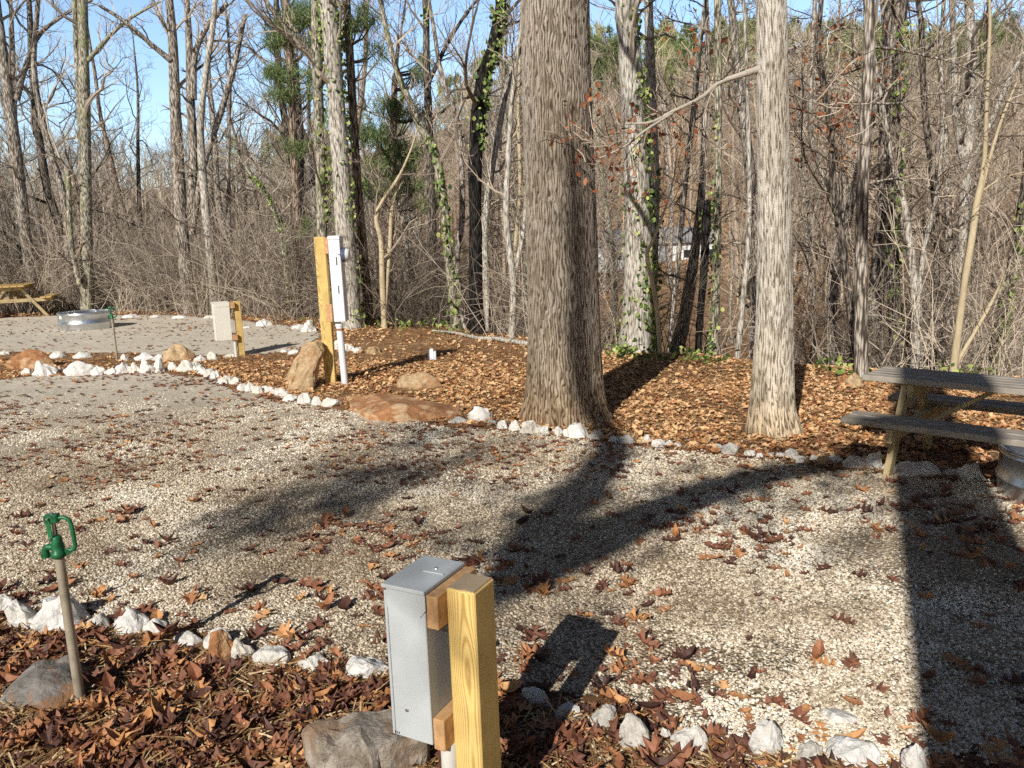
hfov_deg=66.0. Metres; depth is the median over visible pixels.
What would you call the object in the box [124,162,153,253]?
bare tree
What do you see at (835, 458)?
rock
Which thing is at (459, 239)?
slim tree
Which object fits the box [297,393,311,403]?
rock
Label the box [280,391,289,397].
rock
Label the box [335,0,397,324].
pine tree
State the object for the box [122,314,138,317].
rock
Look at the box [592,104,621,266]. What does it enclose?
bare tree
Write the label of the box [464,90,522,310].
bare tree
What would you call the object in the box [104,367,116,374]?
rock
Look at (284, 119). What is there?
bare tree
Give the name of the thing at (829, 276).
bare tree
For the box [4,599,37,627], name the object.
rock
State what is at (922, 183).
bare tree
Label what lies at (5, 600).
rock
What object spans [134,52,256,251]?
bare tree
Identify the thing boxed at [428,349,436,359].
utility stub
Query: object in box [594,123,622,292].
bare tree
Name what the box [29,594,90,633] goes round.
rock
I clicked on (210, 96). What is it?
bare tree
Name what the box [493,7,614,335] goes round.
bare tree
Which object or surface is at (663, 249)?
door
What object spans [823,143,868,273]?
bare tree
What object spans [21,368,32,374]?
rock
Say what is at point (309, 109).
bare tree
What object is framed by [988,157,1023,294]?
bare tree
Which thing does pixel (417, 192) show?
bare tree
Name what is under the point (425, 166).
bare tree
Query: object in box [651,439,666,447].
rock
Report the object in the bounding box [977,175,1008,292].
bare tree
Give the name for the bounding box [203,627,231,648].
rock
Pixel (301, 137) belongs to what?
bare tree
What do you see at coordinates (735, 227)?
bare tree
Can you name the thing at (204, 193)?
slim tree
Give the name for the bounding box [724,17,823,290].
bare tree
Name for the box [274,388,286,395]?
rock
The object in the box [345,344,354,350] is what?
rock
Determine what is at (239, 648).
rock
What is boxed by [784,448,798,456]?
rock
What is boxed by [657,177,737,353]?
dark stump tree
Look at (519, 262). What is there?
bare tree
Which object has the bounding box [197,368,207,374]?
rock
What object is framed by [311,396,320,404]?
rock
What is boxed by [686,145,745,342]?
bare tree
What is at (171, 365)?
rock
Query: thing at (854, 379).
rock
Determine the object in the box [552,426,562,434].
rock
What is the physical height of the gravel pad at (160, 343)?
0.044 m
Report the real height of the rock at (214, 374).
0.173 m
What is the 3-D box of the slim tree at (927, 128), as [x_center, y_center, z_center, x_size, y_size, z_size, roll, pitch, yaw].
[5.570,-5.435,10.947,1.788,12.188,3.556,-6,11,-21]
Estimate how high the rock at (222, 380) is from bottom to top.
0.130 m
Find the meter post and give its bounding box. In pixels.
[314,236,349,383]
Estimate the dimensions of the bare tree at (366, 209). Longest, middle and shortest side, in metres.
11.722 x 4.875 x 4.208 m
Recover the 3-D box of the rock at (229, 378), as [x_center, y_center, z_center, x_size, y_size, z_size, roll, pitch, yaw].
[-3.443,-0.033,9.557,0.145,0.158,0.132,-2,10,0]
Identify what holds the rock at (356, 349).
on the ground
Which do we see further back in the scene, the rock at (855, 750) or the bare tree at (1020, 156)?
the bare tree at (1020, 156)
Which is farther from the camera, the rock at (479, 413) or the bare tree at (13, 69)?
the bare tree at (13, 69)
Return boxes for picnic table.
[0,283,59,315]
[841,366,1023,477]
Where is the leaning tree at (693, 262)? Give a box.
[590,0,800,352]
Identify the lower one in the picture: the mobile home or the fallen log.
the fallen log
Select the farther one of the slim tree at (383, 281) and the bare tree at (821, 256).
the bare tree at (821, 256)
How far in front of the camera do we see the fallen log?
12.45 m
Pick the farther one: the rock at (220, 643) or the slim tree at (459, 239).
the slim tree at (459, 239)
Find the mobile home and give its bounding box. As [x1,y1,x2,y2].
[598,226,713,271]
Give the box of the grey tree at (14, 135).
[0,0,109,310]
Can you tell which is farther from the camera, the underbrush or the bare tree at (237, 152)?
the bare tree at (237, 152)
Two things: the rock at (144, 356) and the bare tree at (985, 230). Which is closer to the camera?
the rock at (144, 356)
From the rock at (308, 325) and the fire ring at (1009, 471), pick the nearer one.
the fire ring at (1009, 471)
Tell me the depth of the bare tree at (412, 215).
32.63 m
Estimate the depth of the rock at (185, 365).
10.51 m
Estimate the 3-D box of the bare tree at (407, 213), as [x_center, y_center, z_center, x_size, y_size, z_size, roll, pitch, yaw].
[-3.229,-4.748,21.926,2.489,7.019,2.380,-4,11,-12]
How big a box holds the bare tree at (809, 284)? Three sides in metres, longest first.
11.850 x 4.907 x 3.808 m
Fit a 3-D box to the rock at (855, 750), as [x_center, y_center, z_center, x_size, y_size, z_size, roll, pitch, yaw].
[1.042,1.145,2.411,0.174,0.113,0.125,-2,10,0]
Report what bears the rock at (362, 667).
on the ground
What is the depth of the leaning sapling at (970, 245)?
8.40 m
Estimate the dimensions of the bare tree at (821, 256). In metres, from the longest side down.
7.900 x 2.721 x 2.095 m
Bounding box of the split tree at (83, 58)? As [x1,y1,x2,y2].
[14,0,164,309]
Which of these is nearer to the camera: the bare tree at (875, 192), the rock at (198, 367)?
the rock at (198, 367)
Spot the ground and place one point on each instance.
(396, 351)
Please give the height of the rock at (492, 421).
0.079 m
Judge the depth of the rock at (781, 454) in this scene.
5.55 m
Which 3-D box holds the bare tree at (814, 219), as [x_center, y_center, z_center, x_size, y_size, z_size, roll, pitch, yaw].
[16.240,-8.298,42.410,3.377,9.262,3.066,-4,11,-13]
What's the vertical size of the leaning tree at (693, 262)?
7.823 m
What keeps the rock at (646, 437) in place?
on the ground
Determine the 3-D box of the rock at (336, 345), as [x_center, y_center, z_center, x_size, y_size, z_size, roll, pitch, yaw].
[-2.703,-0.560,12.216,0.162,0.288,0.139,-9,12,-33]
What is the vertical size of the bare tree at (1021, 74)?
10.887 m
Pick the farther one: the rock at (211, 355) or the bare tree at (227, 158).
the bare tree at (227, 158)
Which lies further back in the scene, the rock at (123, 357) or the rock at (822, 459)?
the rock at (123, 357)
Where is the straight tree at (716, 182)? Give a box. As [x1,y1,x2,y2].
[643,0,725,355]
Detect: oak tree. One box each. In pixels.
[519,0,612,428]
[534,0,918,439]
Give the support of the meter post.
on the ground
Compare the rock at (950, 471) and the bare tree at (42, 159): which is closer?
the rock at (950, 471)
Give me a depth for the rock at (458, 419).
7.02 m
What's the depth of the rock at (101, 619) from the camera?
3.42 m
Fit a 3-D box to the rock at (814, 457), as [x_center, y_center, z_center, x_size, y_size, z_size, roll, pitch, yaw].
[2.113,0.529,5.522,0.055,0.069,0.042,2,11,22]
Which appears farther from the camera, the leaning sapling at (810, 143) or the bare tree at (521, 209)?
the bare tree at (521, 209)
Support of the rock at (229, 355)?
on the ground
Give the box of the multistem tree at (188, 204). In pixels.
[83,0,252,314]
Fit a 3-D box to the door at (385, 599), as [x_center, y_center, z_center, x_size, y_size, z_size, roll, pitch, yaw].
[-0.274,0.708,2.128,0.009,0.404,0.191,3,12,27]
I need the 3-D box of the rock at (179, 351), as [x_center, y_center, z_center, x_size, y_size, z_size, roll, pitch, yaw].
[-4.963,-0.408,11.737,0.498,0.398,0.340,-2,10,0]
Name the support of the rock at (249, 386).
on the ground
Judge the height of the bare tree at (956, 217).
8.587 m
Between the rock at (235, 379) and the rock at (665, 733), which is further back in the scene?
the rock at (235, 379)
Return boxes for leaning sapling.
[710,0,933,302]
[940,0,1023,371]
[958,249,1023,365]
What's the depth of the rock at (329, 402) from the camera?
7.91 m
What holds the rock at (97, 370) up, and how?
on the ground
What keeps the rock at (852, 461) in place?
on the ground
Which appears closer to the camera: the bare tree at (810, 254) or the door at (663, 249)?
the bare tree at (810, 254)
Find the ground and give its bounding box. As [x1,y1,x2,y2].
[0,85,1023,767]
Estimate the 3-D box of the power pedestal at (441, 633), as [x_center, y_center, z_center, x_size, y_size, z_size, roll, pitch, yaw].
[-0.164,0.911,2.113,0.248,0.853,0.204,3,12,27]
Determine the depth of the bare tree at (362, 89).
28.96 m
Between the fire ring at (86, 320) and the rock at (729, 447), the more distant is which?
the fire ring at (86, 320)
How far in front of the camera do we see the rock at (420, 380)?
8.72 m
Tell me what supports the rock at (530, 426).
on the ground
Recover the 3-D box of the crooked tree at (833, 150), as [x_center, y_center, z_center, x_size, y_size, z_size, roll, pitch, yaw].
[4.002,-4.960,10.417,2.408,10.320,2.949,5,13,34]
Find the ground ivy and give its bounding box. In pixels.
[302,316,993,381]
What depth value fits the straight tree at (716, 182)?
11.21 m
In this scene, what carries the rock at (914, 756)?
on the ground
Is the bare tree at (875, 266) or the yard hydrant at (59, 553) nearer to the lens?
the yard hydrant at (59, 553)
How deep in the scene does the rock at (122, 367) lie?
10.52 m
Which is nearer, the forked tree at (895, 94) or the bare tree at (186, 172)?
the forked tree at (895, 94)
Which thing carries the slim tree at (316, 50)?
on the ground
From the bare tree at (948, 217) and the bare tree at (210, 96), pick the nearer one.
the bare tree at (948, 217)
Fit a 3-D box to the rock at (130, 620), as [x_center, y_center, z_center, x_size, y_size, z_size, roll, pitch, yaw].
[-1.654,1.048,3.425,0.150,0.146,0.121,-7,12,-25]
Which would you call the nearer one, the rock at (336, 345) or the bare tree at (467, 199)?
the rock at (336, 345)
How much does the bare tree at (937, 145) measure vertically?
11.365 m
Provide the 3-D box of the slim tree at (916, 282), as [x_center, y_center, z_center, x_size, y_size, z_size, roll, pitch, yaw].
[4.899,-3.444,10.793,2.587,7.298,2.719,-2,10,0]
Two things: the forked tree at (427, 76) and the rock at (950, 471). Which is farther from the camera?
the forked tree at (427, 76)
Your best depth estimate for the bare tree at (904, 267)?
22.01 m
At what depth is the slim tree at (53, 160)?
21.79 m
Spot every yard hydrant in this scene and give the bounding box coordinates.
[41,512,84,701]
[107,306,117,360]
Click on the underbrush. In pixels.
(146, 279)
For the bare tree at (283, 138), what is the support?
on the ground
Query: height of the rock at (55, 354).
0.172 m
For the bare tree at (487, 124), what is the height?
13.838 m
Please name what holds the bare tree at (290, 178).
on the ground
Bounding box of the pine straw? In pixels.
[0,328,1023,767]
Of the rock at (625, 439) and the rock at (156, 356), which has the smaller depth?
the rock at (625, 439)
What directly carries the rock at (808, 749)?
on the ground
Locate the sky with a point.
(158, 81)
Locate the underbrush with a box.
[0,111,1023,376]
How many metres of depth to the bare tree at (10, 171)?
36.73 m
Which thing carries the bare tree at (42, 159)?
on the ground
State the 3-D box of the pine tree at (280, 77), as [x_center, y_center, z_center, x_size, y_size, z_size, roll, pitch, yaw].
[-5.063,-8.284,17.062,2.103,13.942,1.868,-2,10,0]
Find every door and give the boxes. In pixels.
[211,303,216,340]
[384,589,395,732]
[659,245,667,261]
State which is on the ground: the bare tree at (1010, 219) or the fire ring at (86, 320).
the bare tree at (1010, 219)
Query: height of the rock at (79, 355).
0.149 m
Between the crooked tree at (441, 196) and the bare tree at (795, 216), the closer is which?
the crooked tree at (441, 196)
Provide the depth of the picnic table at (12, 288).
20.61 m
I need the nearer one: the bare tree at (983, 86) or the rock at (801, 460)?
the rock at (801, 460)
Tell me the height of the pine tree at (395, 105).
6.806 m
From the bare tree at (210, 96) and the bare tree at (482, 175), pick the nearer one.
the bare tree at (210, 96)
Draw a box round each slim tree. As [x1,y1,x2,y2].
[29,0,92,309]
[149,0,310,314]
[204,92,305,317]
[259,0,377,323]
[340,0,523,329]
[346,72,468,327]
[441,0,525,337]
[482,0,522,332]
[590,0,665,351]
[594,0,815,352]
[645,109,739,353]
[734,0,800,359]
[789,0,1023,380]
[804,0,980,368]
[809,0,1015,369]
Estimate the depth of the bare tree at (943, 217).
34.17 m
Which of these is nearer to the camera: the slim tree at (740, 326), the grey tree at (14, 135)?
the slim tree at (740, 326)
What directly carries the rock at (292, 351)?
on the ground
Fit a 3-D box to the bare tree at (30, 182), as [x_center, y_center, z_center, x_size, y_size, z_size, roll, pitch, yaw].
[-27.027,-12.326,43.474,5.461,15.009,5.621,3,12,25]
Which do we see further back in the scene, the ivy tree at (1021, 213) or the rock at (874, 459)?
the ivy tree at (1021, 213)
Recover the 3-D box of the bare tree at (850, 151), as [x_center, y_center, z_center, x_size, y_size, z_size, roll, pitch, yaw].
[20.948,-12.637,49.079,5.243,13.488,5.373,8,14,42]
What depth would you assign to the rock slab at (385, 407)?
7.26 m
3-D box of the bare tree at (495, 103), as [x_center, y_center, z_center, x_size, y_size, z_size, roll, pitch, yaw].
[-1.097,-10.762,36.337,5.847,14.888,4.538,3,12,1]
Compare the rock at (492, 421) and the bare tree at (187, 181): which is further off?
the bare tree at (187, 181)
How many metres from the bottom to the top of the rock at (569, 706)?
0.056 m
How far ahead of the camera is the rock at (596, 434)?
6.29 m
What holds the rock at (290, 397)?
on the ground
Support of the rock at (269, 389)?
on the ground
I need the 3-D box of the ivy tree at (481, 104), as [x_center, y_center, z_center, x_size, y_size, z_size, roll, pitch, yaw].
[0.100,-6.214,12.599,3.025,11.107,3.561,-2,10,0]
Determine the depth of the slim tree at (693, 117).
15.10 m
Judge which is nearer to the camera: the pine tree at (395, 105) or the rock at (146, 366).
the rock at (146, 366)
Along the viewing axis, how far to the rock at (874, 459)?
5.27 m
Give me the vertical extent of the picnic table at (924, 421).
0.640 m
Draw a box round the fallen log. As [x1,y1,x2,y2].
[432,330,527,345]
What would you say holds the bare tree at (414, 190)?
on the ground
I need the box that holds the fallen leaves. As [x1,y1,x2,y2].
[0,309,1023,767]
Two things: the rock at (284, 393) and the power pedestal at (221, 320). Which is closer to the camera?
the rock at (284, 393)
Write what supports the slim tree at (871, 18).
on the ground
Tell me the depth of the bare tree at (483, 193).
19.28 m
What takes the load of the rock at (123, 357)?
on the ground
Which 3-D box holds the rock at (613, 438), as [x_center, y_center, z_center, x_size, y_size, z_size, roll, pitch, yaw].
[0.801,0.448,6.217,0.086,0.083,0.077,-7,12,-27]
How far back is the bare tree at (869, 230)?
36.71 m
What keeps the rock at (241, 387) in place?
on the ground
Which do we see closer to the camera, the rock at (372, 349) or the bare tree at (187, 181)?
the rock at (372, 349)
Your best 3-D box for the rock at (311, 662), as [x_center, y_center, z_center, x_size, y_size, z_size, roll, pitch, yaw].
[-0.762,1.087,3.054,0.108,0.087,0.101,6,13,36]
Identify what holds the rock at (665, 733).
on the ground
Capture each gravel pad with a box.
[0,315,320,355]
[0,373,1023,765]
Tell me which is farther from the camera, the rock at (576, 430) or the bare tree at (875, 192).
the bare tree at (875, 192)
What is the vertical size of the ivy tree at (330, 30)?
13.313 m
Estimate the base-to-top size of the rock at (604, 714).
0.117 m
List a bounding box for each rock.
[0,350,9,354]
[0,594,14,610]
[0,655,90,710]
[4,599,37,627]
[6,349,54,368]
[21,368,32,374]
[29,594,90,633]
[32,361,59,375]
[49,351,67,357]
[63,360,95,376]
[72,352,91,358]
[84,612,109,627]
[90,365,105,374]
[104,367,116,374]
[113,608,149,634]
[115,362,130,373]
[120,354,129,360]
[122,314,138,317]
[129,362,138,372]
[134,352,154,360]
[138,359,154,372]
[142,618,167,632]
[151,354,161,360]
[154,356,165,372]
[162,343,194,361]
[166,362,177,370]
[172,315,187,317]
[173,630,201,645]
[174,360,194,371]
[193,364,204,370]
[194,355,205,360]
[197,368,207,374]
[202,368,214,376]
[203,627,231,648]
[207,351,218,359]
[208,629,232,664]
[209,370,220,378]
[217,377,227,383]
[224,353,234,357]
[224,375,233,382]
[229,377,240,384]
[231,638,254,659]
[237,383,246,390]
[245,382,253,391]
[251,385,264,393]
[252,645,291,665]
[256,319,272,325]
[264,386,272,392]
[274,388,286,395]
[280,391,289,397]
[282,394,297,401]
[287,350,299,353]
[292,324,303,328]
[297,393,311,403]
[297,652,327,670]
[301,320,315,331]
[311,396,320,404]
[321,397,343,406]
[334,340,337,349]
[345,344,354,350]
[345,655,388,677]
[352,347,361,352]
[365,346,380,353]
[396,371,441,389]
[448,416,466,422]
[468,406,492,420]
[487,420,496,424]
[497,420,507,428]
[508,420,520,430]
[518,686,550,706]
[520,420,539,432]
[538,426,549,433]
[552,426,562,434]
[554,701,581,719]
[563,422,587,437]
[586,430,602,439]
[588,704,617,729]
[608,436,619,442]
[618,434,634,443]
[618,713,649,751]
[642,435,651,442]
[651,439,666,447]
[659,727,670,743]
[670,726,707,754]
[719,442,738,454]
[744,450,755,455]
[748,718,783,754]
[776,452,784,458]
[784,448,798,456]
[790,455,805,462]
[796,741,822,764]
[810,455,817,460]
[817,456,829,465]
[821,708,858,723]
[825,735,880,767]
[828,454,842,461]
[839,375,849,384]
[842,455,865,468]
[845,373,863,387]
[865,451,881,469]
[893,461,940,476]
[899,743,929,767]
[942,469,956,474]
[955,463,985,480]
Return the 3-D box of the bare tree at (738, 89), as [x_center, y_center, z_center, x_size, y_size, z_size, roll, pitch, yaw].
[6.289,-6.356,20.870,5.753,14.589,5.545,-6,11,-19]
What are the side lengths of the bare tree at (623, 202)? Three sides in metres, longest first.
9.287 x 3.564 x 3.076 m
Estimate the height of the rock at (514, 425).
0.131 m
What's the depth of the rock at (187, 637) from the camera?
3.28 m
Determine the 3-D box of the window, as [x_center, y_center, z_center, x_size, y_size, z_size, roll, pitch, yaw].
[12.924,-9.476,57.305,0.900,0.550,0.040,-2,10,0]
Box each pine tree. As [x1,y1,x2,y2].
[232,0,327,315]
[323,9,439,319]
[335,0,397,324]
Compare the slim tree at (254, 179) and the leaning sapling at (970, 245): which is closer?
the leaning sapling at (970, 245)
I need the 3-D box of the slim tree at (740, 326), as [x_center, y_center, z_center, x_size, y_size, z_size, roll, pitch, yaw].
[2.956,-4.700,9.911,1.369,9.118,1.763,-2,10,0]
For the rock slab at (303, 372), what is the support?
on the ground
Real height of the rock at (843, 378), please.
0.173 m
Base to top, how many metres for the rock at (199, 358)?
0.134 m
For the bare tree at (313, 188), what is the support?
on the ground
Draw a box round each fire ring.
[56,309,114,330]
[995,444,1023,502]
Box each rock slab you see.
[287,340,323,390]
[301,709,433,767]
[346,393,462,422]
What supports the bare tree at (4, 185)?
on the ground
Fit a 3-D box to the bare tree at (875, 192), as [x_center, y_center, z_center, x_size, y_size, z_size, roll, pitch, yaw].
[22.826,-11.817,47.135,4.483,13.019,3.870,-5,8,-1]
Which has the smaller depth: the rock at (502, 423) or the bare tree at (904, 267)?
the rock at (502, 423)
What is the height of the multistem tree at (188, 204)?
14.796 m
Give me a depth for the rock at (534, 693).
2.74 m
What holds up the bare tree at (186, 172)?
on the ground
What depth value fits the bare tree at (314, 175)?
25.48 m
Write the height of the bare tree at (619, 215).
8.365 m
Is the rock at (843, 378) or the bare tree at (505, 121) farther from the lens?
the bare tree at (505, 121)
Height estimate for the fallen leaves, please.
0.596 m
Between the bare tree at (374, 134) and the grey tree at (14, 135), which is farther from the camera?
the bare tree at (374, 134)
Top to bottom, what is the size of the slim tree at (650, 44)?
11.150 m
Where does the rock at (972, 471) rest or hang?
on the ground
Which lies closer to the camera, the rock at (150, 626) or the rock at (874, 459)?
the rock at (150, 626)
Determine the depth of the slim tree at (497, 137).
13.96 m
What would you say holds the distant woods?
on the ground
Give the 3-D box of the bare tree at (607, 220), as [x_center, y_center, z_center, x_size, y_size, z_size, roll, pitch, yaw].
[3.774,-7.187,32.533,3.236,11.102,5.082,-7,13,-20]
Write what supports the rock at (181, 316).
on the ground
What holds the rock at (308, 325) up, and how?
on the ground
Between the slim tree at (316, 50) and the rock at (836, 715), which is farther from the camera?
the slim tree at (316, 50)
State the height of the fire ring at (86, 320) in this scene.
0.391 m
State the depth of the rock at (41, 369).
10.61 m
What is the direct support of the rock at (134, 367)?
on the ground
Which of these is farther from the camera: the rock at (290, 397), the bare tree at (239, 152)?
the bare tree at (239, 152)
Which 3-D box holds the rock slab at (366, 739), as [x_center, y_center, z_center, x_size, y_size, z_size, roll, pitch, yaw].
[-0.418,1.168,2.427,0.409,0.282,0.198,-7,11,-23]
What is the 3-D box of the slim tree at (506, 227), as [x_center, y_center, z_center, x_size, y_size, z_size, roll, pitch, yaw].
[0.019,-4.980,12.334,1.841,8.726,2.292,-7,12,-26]
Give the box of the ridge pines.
[210,3,1023,202]
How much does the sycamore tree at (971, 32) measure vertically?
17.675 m
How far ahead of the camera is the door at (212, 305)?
11.61 m
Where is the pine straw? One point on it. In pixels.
(310, 720)
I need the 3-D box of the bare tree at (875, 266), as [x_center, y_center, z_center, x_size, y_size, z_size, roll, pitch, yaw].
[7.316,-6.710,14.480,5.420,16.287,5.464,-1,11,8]
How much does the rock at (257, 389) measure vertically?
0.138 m
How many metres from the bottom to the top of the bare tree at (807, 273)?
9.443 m
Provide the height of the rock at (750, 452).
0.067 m
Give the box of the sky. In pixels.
[0,0,1023,200]
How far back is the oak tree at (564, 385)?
6.49 m
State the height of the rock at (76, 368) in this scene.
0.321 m
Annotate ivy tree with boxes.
[244,0,367,329]
[425,0,520,334]
[615,0,693,353]
[880,0,1023,374]
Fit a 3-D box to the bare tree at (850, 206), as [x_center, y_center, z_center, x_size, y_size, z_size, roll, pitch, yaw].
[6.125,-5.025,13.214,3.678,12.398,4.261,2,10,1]
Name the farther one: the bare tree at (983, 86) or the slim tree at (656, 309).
the bare tree at (983, 86)
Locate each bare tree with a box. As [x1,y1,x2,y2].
[0,0,77,273]
[0,0,150,288]
[0,27,76,266]
[0,51,56,259]
[0,100,39,264]
[0,130,46,254]
[0,132,34,254]
[44,5,197,258]
[48,0,169,260]
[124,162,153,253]
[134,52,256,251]
[142,0,287,272]
[155,120,205,256]
[161,127,223,258]
[164,0,289,311]
[165,109,223,246]
[193,0,384,310]
[197,0,415,293]
[197,43,276,247]
[210,93,263,238]
[232,1,380,240]
[250,24,330,241]
[253,0,363,235]
[263,99,328,220]
[266,103,327,229]
[267,85,351,273]
[304,0,411,238]
[328,44,424,259]
[345,70,405,243]
[350,0,474,304]
[350,83,427,262]
[356,69,468,263]
[397,108,450,267]
[402,94,448,250]
[438,0,523,303]
[443,0,523,243]
[443,100,504,309]
[452,15,523,299]
[452,99,518,271]
[453,0,525,324]
[453,144,489,252]
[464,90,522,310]
[485,48,523,225]
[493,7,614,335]
[497,183,525,333]
[500,138,526,283]
[591,62,624,334]
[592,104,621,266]
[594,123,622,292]
[594,123,672,289]
[607,147,624,263]
[622,56,711,285]
[656,0,880,359]
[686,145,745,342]
[721,25,830,336]
[721,153,756,303]
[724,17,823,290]
[744,0,880,363]
[748,0,1021,367]
[789,0,997,364]
[789,89,854,363]
[791,122,830,293]
[796,135,873,339]
[796,146,837,283]
[811,69,876,283]
[812,67,944,365]
[813,175,831,295]
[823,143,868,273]
[827,0,1023,362]
[847,0,1023,369]
[848,192,873,295]
[868,84,920,284]
[872,37,1009,336]
[907,98,955,242]
[914,125,1005,316]
[915,25,1013,294]
[920,0,1023,263]
[922,101,1008,324]
[924,17,1023,334]
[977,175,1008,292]
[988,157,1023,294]
[989,139,1023,307]
[993,181,1023,317]
[998,85,1023,285]
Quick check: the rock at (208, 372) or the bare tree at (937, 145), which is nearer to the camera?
the rock at (208, 372)
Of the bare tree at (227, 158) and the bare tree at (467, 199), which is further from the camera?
the bare tree at (467, 199)
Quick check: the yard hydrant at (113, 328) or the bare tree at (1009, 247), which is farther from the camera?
the bare tree at (1009, 247)
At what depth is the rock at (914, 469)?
5.12 m
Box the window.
[684,250,689,257]
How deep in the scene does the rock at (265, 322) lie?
16.26 m
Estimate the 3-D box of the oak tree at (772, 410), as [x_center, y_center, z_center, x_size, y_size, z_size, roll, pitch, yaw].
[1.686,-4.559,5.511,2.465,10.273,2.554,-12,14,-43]
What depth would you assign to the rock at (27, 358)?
11.37 m
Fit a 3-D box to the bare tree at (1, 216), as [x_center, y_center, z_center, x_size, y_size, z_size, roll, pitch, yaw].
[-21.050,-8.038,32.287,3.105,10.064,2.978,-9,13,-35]
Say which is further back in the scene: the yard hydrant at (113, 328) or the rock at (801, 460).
the yard hydrant at (113, 328)
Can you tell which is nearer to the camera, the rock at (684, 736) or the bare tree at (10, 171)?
the rock at (684, 736)
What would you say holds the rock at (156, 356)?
on the ground
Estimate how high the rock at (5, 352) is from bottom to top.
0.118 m
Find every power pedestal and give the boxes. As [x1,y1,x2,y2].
[211,301,244,356]
[381,555,500,767]
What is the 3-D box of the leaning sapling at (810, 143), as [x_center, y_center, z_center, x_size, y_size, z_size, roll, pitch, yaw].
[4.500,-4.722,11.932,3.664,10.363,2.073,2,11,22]
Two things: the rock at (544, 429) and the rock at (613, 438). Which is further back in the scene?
the rock at (544, 429)
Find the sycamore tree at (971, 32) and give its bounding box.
[900,0,1023,368]
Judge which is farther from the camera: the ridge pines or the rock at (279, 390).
the ridge pines
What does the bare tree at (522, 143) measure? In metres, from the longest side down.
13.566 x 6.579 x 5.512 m
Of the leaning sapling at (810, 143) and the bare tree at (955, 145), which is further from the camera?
the bare tree at (955, 145)
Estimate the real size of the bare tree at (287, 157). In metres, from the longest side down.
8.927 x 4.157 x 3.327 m
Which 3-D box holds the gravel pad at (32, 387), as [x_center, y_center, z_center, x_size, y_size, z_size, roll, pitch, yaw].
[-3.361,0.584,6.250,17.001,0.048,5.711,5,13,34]
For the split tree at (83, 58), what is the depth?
20.44 m
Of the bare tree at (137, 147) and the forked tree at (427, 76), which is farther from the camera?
the bare tree at (137, 147)
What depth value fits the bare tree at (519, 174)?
15.51 m
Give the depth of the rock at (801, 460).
5.48 m
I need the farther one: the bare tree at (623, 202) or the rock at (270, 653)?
the bare tree at (623, 202)
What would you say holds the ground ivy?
on the ground
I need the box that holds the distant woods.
[0,0,1023,306]
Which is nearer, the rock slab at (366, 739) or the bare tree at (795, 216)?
the rock slab at (366, 739)
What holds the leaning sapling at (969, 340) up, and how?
on the ground
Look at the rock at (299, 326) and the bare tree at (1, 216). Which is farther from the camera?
the bare tree at (1, 216)
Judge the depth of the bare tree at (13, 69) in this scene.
26.75 m
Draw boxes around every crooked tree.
[363,0,491,329]
[726,0,915,366]
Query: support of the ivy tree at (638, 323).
on the ground
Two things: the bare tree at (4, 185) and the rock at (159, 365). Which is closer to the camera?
the rock at (159, 365)
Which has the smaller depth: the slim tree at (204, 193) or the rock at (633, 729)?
the rock at (633, 729)
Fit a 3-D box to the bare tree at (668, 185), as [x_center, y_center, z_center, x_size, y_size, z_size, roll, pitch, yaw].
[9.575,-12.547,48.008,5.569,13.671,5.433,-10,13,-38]
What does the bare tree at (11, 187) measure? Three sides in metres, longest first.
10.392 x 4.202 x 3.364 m
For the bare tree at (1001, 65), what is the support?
on the ground
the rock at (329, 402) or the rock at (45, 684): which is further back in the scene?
the rock at (329, 402)
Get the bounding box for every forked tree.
[353,0,521,322]
[808,0,1023,367]
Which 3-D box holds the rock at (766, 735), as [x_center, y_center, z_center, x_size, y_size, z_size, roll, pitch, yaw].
[0.795,1.129,2.486,0.129,0.160,0.098,-2,10,0]

